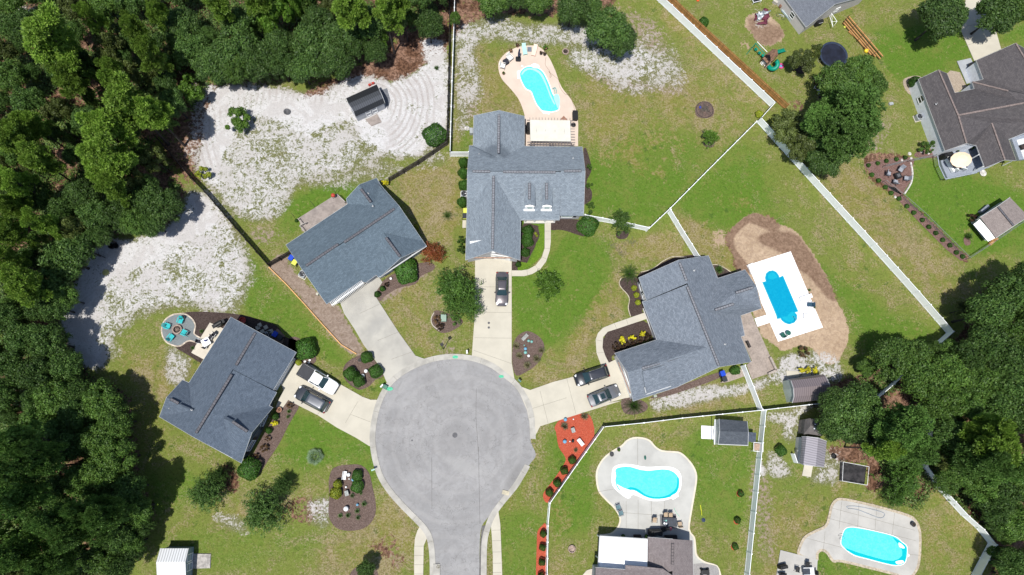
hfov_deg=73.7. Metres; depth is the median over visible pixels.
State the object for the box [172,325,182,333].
fire pit
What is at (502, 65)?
armchair
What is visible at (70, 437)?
tree
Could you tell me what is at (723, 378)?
wheelie bin
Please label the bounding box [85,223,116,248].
tree
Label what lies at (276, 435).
mulch bed
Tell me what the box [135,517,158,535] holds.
tree
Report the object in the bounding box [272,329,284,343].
patio
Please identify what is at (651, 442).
patio border
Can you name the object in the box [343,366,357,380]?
bush
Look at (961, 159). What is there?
parasol
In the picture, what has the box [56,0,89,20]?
tree
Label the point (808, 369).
bush
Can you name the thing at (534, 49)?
sun lounger
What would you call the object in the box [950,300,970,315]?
tree
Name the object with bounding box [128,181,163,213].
tree
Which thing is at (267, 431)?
shrub
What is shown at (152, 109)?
tree
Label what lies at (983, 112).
house
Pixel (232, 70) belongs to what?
tree
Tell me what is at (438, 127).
shrub
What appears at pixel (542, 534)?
bush
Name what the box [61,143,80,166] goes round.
tree
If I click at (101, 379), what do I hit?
shrub
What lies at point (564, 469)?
bush
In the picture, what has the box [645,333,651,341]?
bush
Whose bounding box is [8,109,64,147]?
tree
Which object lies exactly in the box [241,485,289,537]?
tree
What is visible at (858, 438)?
tree
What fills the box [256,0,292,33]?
tree
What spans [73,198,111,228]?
tree
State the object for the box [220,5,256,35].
tree
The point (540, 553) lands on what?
mulch bed
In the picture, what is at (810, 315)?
sun lounger
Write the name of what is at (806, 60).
tree
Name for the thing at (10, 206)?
tree
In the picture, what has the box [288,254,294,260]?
wheelie bin
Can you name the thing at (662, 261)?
bed edging
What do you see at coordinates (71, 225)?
tree
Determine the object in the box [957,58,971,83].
path
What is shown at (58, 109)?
tree
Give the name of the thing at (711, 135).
tree
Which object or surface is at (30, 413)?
tree
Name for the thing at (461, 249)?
shrub
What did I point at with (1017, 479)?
tree
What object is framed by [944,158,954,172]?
sofa back
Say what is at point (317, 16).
tree
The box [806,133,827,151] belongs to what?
tree
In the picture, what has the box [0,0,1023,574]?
ground
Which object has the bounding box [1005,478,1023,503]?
tree
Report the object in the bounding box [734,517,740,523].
bush
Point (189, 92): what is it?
tree
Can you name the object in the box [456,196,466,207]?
bush
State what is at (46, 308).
tree
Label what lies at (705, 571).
garden tractor
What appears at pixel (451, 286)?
tree
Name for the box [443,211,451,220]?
shrub
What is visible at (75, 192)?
tree
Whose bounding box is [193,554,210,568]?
ramp
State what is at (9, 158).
tree
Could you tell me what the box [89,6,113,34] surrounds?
shrub
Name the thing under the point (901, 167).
patio chair
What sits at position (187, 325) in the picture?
patio
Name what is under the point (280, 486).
tree
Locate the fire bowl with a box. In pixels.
[283,108,289,114]
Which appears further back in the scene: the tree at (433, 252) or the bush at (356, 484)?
the tree at (433, 252)
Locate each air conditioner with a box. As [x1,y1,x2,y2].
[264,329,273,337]
[298,270,306,279]
[460,191,466,198]
[912,113,922,122]
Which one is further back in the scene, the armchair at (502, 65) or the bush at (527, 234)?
the armchair at (502, 65)
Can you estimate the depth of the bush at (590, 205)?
102.07 m
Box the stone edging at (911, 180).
[904,162,912,193]
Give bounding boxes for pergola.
[527,118,574,146]
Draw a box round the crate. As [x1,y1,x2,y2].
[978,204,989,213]
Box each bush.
[194,166,211,178]
[224,106,250,133]
[237,456,261,480]
[295,337,316,359]
[329,487,341,499]
[333,479,341,487]
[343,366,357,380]
[350,480,363,493]
[352,469,362,480]
[353,375,364,387]
[361,352,372,362]
[368,364,383,378]
[393,258,417,284]
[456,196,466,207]
[457,167,466,178]
[458,157,467,167]
[458,179,466,189]
[521,225,533,235]
[521,236,533,247]
[521,248,529,256]
[522,232,532,239]
[538,558,544,565]
[539,544,545,550]
[540,530,546,537]
[545,488,553,496]
[553,478,560,486]
[560,467,567,474]
[568,456,576,463]
[576,214,599,236]
[586,201,594,213]
[612,342,619,350]
[619,336,625,343]
[620,342,628,348]
[627,338,635,346]
[635,336,642,344]
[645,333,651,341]
[699,16,708,26]
[732,543,738,550]
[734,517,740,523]
[737,490,744,496]
[755,110,762,117]
[774,444,786,456]
[805,366,810,373]
[812,366,817,373]
[907,76,919,87]
[984,545,1004,565]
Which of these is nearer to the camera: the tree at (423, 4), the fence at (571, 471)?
the fence at (571, 471)
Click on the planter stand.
(756, 446)
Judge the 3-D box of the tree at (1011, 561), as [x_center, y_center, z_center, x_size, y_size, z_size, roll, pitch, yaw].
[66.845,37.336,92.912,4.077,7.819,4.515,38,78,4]
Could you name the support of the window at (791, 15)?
in the house at (802, 16)
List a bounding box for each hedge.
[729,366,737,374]
[732,365,740,373]
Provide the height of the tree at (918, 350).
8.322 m
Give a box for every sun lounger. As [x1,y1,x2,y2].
[522,43,527,54]
[531,44,537,55]
[799,294,812,300]
[803,313,816,317]
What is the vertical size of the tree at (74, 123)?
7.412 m
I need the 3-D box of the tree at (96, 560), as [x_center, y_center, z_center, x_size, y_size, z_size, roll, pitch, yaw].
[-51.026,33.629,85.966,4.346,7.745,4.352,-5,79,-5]
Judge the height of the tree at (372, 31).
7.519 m
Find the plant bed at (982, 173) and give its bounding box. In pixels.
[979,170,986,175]
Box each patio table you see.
[201,337,211,346]
[663,517,676,526]
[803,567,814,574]
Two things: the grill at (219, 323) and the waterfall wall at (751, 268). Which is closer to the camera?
the grill at (219, 323)
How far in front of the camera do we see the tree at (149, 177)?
95.05 m
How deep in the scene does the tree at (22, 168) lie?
94.58 m
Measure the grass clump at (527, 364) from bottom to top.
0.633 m
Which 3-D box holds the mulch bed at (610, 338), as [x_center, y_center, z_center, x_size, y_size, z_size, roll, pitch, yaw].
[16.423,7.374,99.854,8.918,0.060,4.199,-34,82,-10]
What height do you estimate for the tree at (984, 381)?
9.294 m
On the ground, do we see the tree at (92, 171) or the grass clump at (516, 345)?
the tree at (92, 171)
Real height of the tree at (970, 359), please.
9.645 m
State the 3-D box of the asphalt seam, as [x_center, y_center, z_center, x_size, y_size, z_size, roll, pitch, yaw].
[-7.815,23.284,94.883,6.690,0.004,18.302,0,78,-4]
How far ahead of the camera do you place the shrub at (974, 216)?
106.41 m
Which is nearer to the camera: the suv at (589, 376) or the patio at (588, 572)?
the patio at (588, 572)
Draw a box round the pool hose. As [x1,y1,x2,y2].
[846,506,884,517]
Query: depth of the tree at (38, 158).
88.58 m
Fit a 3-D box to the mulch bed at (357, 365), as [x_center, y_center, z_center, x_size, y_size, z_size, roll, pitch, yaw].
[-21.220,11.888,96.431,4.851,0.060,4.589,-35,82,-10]
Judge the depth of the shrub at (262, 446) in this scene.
92.77 m
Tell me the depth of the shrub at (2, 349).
90.06 m
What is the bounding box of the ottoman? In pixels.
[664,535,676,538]
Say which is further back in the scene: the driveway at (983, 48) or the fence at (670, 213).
the driveway at (983, 48)
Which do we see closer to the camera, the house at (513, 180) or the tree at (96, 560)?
the tree at (96, 560)
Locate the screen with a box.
[790,453,797,462]
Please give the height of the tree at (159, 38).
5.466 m
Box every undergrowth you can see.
[0,0,450,574]
[822,318,1023,566]
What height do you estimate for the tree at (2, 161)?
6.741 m
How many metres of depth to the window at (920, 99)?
109.19 m
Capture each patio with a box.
[162,314,198,345]
[191,323,222,358]
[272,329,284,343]
[498,45,577,145]
[583,569,591,574]
[597,439,705,574]
[693,563,718,574]
[741,312,773,378]
[752,251,822,341]
[776,550,817,574]
[800,500,918,574]
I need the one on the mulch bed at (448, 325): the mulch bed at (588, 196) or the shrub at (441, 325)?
the shrub at (441, 325)
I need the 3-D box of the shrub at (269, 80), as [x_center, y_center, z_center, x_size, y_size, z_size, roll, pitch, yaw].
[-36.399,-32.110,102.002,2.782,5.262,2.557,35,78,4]
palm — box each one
[305,448,324,464]
[619,264,639,283]
[624,400,644,414]
[964,233,972,240]
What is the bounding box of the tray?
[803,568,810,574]
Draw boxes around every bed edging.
[343,358,359,389]
[619,278,630,316]
[641,256,686,271]
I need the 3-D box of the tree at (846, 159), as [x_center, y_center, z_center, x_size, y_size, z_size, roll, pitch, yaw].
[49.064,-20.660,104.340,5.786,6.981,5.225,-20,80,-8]
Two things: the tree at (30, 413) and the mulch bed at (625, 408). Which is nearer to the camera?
the tree at (30, 413)
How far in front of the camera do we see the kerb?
94.60 m
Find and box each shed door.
[186,561,192,571]
[187,552,192,562]
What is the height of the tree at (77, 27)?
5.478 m
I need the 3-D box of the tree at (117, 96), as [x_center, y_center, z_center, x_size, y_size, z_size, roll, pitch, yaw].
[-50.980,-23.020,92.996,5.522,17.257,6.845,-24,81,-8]
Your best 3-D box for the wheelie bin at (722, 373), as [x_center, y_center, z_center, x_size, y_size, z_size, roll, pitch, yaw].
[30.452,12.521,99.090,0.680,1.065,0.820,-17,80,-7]
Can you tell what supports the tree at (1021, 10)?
on the ground
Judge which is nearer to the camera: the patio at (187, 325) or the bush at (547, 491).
the bush at (547, 491)
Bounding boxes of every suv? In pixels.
[294,386,330,413]
[573,364,609,385]
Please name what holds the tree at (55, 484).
on the ground
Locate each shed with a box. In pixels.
[156,547,193,574]
[346,84,384,120]
[713,419,755,445]
[783,374,829,402]
[795,436,826,466]
[798,418,821,435]
[971,197,1023,240]
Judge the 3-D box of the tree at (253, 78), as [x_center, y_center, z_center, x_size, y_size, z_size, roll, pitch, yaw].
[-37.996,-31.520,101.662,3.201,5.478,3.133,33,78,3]
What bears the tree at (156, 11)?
on the ground
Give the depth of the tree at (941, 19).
106.28 m
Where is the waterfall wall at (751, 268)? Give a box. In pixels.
[747,263,755,274]
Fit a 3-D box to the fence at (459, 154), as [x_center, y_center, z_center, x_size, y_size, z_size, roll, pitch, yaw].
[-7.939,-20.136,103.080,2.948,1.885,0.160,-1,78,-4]
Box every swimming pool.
[517,64,559,113]
[612,464,681,500]
[762,270,797,323]
[840,527,907,565]
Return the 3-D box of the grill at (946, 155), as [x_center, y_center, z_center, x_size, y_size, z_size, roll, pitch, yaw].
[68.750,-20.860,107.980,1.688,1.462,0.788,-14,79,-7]
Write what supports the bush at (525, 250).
on the mulch bed at (530, 248)
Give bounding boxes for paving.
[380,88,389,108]
[701,426,713,438]
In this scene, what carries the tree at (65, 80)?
on the ground
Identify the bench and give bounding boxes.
[342,471,346,479]
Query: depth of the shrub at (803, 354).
100.21 m
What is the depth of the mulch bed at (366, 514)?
92.73 m
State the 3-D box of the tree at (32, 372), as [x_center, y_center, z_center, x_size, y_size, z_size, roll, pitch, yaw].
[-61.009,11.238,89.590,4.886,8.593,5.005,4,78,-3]
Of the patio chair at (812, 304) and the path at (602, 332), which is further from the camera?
the patio chair at (812, 304)
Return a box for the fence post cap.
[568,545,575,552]
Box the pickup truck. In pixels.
[296,363,339,394]
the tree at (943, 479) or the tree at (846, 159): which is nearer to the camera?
the tree at (943, 479)
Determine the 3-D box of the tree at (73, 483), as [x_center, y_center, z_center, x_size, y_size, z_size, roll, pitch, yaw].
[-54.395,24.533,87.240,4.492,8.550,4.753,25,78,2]
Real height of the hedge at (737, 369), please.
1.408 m
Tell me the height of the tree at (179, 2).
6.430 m
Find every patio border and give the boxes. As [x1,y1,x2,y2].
[161,313,200,346]
[596,437,720,574]
[797,498,921,574]
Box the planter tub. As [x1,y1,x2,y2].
[239,317,245,323]
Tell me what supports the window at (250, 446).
in the house at (218, 401)
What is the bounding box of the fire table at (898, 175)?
[893,172,901,179]
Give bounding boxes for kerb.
[370,354,535,574]
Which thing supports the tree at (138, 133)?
on the ground
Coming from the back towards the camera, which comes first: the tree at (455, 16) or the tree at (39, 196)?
the tree at (455, 16)
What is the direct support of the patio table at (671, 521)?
on the rug at (661, 520)
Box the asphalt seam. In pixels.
[476,423,479,509]
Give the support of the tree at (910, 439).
on the ground
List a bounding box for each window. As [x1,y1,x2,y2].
[246,440,255,450]
[260,415,267,425]
[789,11,795,19]
[917,94,924,103]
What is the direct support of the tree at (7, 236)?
on the ground
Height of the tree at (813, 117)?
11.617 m
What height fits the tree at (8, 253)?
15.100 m
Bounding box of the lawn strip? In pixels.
[518,226,544,269]
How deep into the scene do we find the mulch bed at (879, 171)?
108.06 m
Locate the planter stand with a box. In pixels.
[751,442,759,451]
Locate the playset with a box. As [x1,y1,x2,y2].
[746,42,785,70]
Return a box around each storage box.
[572,110,577,120]
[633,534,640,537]
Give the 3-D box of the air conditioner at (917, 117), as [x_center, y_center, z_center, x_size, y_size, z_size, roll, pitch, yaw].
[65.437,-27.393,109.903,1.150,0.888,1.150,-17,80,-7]
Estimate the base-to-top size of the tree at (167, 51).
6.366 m
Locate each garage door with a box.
[274,358,295,389]
[333,281,363,301]
[491,254,509,260]
[621,369,631,396]
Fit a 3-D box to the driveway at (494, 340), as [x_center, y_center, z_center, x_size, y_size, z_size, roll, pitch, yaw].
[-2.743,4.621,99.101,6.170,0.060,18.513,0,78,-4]
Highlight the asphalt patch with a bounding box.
[479,525,484,574]
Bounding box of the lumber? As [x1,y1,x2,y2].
[987,237,997,245]
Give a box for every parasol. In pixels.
[516,49,520,61]
[950,152,971,166]
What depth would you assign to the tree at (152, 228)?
93.36 m
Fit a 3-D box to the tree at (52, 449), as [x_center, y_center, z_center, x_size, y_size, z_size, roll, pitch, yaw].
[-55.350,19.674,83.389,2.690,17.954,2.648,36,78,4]
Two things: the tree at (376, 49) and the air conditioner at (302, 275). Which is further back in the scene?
the tree at (376, 49)
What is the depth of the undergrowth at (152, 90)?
101.43 m
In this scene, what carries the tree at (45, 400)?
on the ground
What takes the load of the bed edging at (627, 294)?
on the ground
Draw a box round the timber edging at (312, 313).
[268,267,356,353]
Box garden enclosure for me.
[839,461,868,484]
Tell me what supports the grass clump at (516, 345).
on the mulch bed at (531, 350)
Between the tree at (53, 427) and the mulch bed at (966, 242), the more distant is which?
the mulch bed at (966, 242)
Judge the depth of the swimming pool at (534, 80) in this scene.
107.00 m
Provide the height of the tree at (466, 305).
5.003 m
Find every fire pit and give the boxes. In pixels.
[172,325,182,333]
[562,48,568,54]
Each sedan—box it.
[494,272,509,305]
[587,385,620,406]
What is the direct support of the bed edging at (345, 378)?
on the ground
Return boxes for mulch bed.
[176,312,298,362]
[244,400,298,476]
[288,337,315,364]
[328,464,375,530]
[344,355,383,389]
[350,568,377,574]
[377,262,434,300]
[432,310,462,332]
[512,223,539,269]
[512,331,543,375]
[536,523,545,574]
[543,413,593,502]
[551,219,591,235]
[583,148,591,204]
[603,321,651,361]
[616,231,628,238]
[620,276,643,315]
[621,397,647,414]
[637,255,693,277]
[651,372,721,397]
[695,101,713,117]
[702,141,714,147]
[713,265,738,277]
[795,65,804,73]
[864,157,913,193]
[886,187,966,260]
[903,76,921,94]
[914,149,936,157]
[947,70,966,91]
[963,237,970,245]
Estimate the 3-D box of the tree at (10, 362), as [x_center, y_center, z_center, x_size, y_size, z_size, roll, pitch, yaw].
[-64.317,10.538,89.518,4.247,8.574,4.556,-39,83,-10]
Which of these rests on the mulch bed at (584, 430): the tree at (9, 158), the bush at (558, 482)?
the bush at (558, 482)
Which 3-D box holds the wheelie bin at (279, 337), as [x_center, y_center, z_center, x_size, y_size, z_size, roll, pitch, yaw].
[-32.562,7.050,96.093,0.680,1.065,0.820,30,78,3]
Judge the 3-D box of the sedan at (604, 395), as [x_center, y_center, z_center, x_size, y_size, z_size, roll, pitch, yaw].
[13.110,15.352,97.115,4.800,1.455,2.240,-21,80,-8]
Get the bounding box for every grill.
[212,319,224,328]
[526,122,529,134]
[648,528,662,535]
[777,563,787,569]
[814,19,823,26]
[939,151,953,159]
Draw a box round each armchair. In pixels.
[499,61,505,68]
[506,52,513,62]
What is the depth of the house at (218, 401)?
90.41 m
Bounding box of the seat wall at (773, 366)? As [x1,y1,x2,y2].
[767,357,777,374]
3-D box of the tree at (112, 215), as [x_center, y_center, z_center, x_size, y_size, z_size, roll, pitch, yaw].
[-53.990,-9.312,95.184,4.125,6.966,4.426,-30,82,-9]
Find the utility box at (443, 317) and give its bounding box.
[441,314,445,321]
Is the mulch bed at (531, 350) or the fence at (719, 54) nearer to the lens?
the mulch bed at (531, 350)
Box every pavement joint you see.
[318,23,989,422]
[599,438,651,523]
[804,502,919,555]
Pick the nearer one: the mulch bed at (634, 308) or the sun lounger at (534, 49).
the mulch bed at (634, 308)
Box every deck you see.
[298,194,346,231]
[934,146,987,180]
[1010,135,1023,160]
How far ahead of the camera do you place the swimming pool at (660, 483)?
95.70 m
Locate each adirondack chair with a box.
[161,323,170,328]
[165,333,174,341]
[176,316,183,323]
[180,329,188,336]
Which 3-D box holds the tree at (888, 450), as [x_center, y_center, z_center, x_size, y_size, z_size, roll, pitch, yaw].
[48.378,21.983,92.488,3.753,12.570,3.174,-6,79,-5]
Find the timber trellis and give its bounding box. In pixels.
[842,15,882,58]
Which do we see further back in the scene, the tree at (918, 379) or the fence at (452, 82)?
the fence at (452, 82)
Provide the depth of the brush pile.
108.08 m
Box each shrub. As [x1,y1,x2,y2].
[0,343,4,354]
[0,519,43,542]
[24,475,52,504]
[52,337,74,351]
[62,123,83,142]
[67,63,100,89]
[78,59,104,82]
[79,453,91,462]
[81,87,102,106]
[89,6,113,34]
[92,377,119,392]
[102,269,108,275]
[161,49,183,79]
[162,113,179,132]
[249,17,263,37]
[259,444,267,451]
[262,62,279,82]
[265,427,272,433]
[271,413,278,419]
[295,359,301,365]
[300,0,317,18]
[374,291,380,297]
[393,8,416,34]
[421,122,447,146]
[433,315,440,323]
[436,323,443,330]
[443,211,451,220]
[457,236,464,245]
[457,245,465,253]
[715,266,723,272]
[799,346,809,357]
[918,140,935,153]
[935,446,954,463]
[968,214,977,221]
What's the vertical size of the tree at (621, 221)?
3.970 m
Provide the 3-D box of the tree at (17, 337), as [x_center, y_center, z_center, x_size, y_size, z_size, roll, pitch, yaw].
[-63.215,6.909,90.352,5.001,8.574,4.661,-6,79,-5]
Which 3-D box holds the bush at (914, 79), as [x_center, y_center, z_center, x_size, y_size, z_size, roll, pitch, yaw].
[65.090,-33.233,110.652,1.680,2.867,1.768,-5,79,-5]
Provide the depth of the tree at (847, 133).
97.07 m
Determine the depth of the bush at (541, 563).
91.68 m
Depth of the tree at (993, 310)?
95.07 m
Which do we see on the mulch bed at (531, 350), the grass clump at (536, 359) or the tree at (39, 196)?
the grass clump at (536, 359)
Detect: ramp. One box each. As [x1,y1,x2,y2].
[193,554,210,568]
[366,114,380,125]
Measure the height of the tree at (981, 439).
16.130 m
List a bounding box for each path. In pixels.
[512,223,550,275]
[596,313,645,364]
[720,369,743,382]
[786,371,798,376]
[802,465,812,476]
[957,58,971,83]
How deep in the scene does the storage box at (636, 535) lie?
93.68 m
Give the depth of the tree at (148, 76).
98.04 m
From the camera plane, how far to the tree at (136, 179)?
93.32 m
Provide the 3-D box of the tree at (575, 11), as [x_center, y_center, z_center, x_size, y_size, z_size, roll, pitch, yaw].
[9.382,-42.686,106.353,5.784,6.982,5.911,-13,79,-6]
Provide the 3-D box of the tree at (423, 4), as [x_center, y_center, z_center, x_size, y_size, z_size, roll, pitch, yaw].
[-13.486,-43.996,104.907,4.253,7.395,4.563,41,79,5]
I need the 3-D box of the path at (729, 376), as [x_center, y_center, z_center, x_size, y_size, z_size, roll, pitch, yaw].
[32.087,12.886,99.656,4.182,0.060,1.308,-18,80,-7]
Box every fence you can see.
[153,135,270,266]
[267,251,290,266]
[388,141,447,182]
[446,0,449,145]
[449,151,468,156]
[450,0,454,156]
[545,426,604,574]
[584,214,649,230]
[601,403,818,426]
[645,121,756,231]
[657,0,775,106]
[667,0,789,108]
[667,209,700,256]
[740,365,763,409]
[744,410,766,574]
[758,117,953,332]
[877,331,954,395]
[882,154,936,167]
[882,180,968,255]
[920,416,997,574]
[965,221,1022,259]
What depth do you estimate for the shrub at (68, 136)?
96.91 m
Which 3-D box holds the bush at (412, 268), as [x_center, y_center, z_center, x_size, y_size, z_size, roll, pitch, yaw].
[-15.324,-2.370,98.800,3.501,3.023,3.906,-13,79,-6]
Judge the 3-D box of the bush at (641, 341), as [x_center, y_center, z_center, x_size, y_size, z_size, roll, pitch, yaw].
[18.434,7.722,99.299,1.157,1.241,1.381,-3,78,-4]
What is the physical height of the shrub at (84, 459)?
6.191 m
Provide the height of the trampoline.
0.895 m
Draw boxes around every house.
[159,317,296,462]
[286,178,426,305]
[465,110,584,261]
[592,534,692,574]
[614,255,761,400]
[777,0,861,33]
[909,43,1023,171]
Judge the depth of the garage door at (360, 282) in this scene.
97.95 m
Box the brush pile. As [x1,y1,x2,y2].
[696,102,712,117]
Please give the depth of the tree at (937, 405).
92.84 m
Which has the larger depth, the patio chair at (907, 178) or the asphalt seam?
the patio chair at (907, 178)
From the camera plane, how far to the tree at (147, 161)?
94.64 m
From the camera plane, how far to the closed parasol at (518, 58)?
107.64 m
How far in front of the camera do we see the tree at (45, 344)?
87.82 m
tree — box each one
[0,0,25,15]
[0,12,18,36]
[0,38,19,61]
[0,58,29,92]
[0,90,11,112]
[0,118,61,169]
[0,150,19,165]
[0,155,18,171]
[0,164,40,197]
[0,188,7,194]
[0,193,33,218]
[0,217,42,250]
[0,245,38,270]
[0,261,55,307]
[0,296,20,306]
[0,302,25,334]
[0,349,23,382]
[0,378,22,410]
[0,405,22,424]
[0,419,51,460]
[0,450,80,485]
[0,481,56,520]
[0,533,50,574]
[0,565,21,574]
[3,321,41,355]
[7,31,33,53]
[7,439,69,459]
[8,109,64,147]
[9,85,49,117]
[13,7,39,37]
[14,140,70,181]
[15,353,53,389]
[15,567,25,574]
[16,404,55,432]
[17,247,44,275]
[17,307,30,324]
[18,507,46,533]
[19,0,103,86]
[19,164,47,179]
[19,205,62,240]
[19,388,49,411]
[20,299,55,321]
[21,495,82,543]
[22,62,45,85]
[22,548,82,574]
[23,179,55,211]
[25,0,63,13]
[27,231,49,245]
[27,322,74,358]
[30,376,70,415]
[32,267,74,302]
[35,236,90,280]
[36,296,74,323]
[38,415,66,442]
[39,97,72,121]
[41,124,63,143]
[41,474,72,508]
[43,56,65,76]
[43,197,74,222]
[44,59,96,105]
[46,511,114,554]
[47,347,86,381]
[48,282,84,309]
[48,427,86,462]
[55,394,97,431]
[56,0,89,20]
[56,215,85,239]
[58,494,110,525]
[59,462,95,498]
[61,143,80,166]
[61,178,101,208]
[63,378,91,401]
[64,20,88,44]
[67,543,88,566]
[70,105,95,134]
[70,231,100,259]
[71,1,110,32]
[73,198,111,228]
[74,47,90,61]
[74,106,138,151]
[74,131,138,184]
[75,143,106,182]
[76,421,117,459]
[77,228,88,243]
[77,495,154,536]
[78,542,118,574]
[80,379,122,419]
[80,456,119,491]
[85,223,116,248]
[87,0,118,19]
[91,31,125,67]
[92,171,131,207]
[92,485,113,505]
[93,55,134,91]
[95,68,162,131]
[96,403,136,438]
[97,522,137,554]
[101,70,170,145]
[101,437,140,474]
[103,201,130,234]
[105,195,118,204]
[105,554,139,574]
[108,469,148,504]
[114,0,146,18]
[115,46,132,61]
[116,549,145,567]
[117,59,141,88]
[118,9,157,55]
[118,209,146,236]
[119,33,133,51]
[119,166,144,195]
[119,531,147,553]
[121,95,185,146]
[121,120,146,139]
[122,494,154,528]
[127,34,173,73]
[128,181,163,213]
[129,143,148,155]
[133,172,160,186]
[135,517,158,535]
[138,146,170,173]
[139,210,166,237]
[144,69,163,86]
[145,0,169,32]
[145,188,185,224]
[150,31,166,50]
[152,70,177,91]
[153,47,177,74]
[157,88,187,118]
[158,5,203,40]
[165,31,180,48]
[167,0,188,7]
[172,29,210,65]
[177,72,205,103]
[185,470,227,514]
[189,44,226,84]
[198,25,218,42]
[200,0,235,23]
[209,26,259,68]
[211,466,231,482]
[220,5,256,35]
[220,55,248,86]
[238,41,272,79]
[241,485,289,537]
[242,0,271,16]
[248,73,261,84]
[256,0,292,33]
[262,27,293,53]
[267,50,292,81]
[270,473,296,496]
[275,0,302,24]
[283,49,321,84]
[290,22,332,66]
[301,3,334,41]
[317,41,356,79]
[318,0,336,15]
[323,20,358,51]
[329,0,371,51]
[346,38,366,62]
[355,559,375,574]
[356,5,384,40]
[362,38,388,66]
[371,0,405,54]
[378,30,388,44]
[395,0,410,41]
[409,0,433,10]
[413,9,444,42]
[420,241,446,264]
[433,264,481,318]
[438,0,447,9]
[443,283,484,324]
[449,11,460,30]
[475,0,508,17]
[505,0,527,12]
[522,0,554,14]
[533,270,563,302]
[555,0,591,26]
[583,3,633,50]
[586,0,602,12]
[605,26,637,57]
[608,208,634,235]
[702,128,720,148]
[771,108,805,143]
[786,132,816,162]
[787,48,815,73]
[793,102,835,142]
[805,146,840,178]
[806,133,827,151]
[811,44,822,58]
[813,60,858,97]
[813,78,887,136]
[813,386,850,421]
[814,416,846,441]
[817,386,877,440]
[821,111,867,161]
[825,149,854,164]
[841,419,875,445]
[844,110,884,158]
[844,381,883,417]
[844,439,906,460]
[846,54,878,80]
[855,357,877,376]
[859,70,888,97]
[869,336,911,380]
[869,460,921,503]
[871,416,930,461]
[872,401,935,442]
[875,436,941,468]
[877,484,908,509]
[886,458,923,480]
[896,337,934,367]
[898,360,949,404]
[910,386,961,419]
[914,0,963,43]
[926,469,961,496]
[927,340,943,360]
[930,352,972,391]
[930,415,967,452]
[932,453,953,475]
[933,412,1019,441]
[937,338,960,358]
[939,442,1018,479]
[946,452,979,486]
[948,0,969,24]
[948,339,992,372]
[949,386,987,421]
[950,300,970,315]
[951,291,1014,333]
[956,421,1022,467]
[960,322,1008,362]
[963,476,1000,503]
[965,363,1001,399]
[965,496,1015,525]
[970,0,1019,34]
[978,519,1005,535]
[980,271,1023,313]
[983,389,1022,419]
[984,456,1023,487]
[985,335,1023,379]
[986,530,1016,545]
[991,545,1023,574]
[992,369,1023,408]
[997,481,1023,514]
[997,502,1023,540]
[1004,261,1023,281]
[1004,305,1023,346]
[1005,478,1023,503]
[1010,406,1023,434]
[1015,0,1023,22]
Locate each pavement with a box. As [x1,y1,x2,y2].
[414,527,426,574]
[491,512,501,574]
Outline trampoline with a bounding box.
[817,42,847,64]
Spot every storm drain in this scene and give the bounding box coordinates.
[433,564,439,574]
[502,490,509,495]
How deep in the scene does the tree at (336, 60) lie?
99.32 m
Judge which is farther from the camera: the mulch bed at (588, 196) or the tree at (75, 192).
the mulch bed at (588, 196)
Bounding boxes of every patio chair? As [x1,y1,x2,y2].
[677,521,683,527]
[779,332,787,338]
[806,302,814,307]
[896,164,906,171]
[903,175,912,181]
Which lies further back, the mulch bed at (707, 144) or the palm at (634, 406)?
the mulch bed at (707, 144)
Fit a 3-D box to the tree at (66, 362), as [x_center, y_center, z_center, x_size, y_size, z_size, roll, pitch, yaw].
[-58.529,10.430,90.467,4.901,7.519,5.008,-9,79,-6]
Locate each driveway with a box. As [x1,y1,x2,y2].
[276,364,376,445]
[333,278,423,381]
[472,259,513,377]
[522,360,628,432]
[961,0,1000,61]
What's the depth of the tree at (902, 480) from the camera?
94.13 m
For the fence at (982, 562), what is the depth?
96.46 m
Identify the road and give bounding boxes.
[375,359,535,574]
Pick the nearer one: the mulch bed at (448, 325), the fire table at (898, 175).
the mulch bed at (448, 325)
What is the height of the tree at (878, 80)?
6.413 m
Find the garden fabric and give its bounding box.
[839,462,865,483]
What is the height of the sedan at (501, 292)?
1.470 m
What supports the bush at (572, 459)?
on the mulch bed at (584, 430)
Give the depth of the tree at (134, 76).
97.31 m
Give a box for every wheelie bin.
[276,334,284,340]
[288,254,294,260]
[291,259,297,266]
[719,370,725,376]
[720,376,727,382]
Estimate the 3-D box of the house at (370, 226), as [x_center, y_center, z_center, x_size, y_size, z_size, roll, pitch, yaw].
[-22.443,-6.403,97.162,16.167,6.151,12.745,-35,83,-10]
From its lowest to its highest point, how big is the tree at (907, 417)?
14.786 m
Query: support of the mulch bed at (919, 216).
on the ground
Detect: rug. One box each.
[660,514,676,527]
[1017,138,1023,158]
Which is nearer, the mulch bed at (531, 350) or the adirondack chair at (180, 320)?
the adirondack chair at (180, 320)
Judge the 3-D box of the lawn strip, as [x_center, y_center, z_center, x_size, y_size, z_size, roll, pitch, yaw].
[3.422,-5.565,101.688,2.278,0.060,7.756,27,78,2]
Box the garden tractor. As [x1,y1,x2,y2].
[700,568,709,574]
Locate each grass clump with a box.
[512,342,518,349]
[523,360,531,368]
[533,354,541,362]
[561,421,567,428]

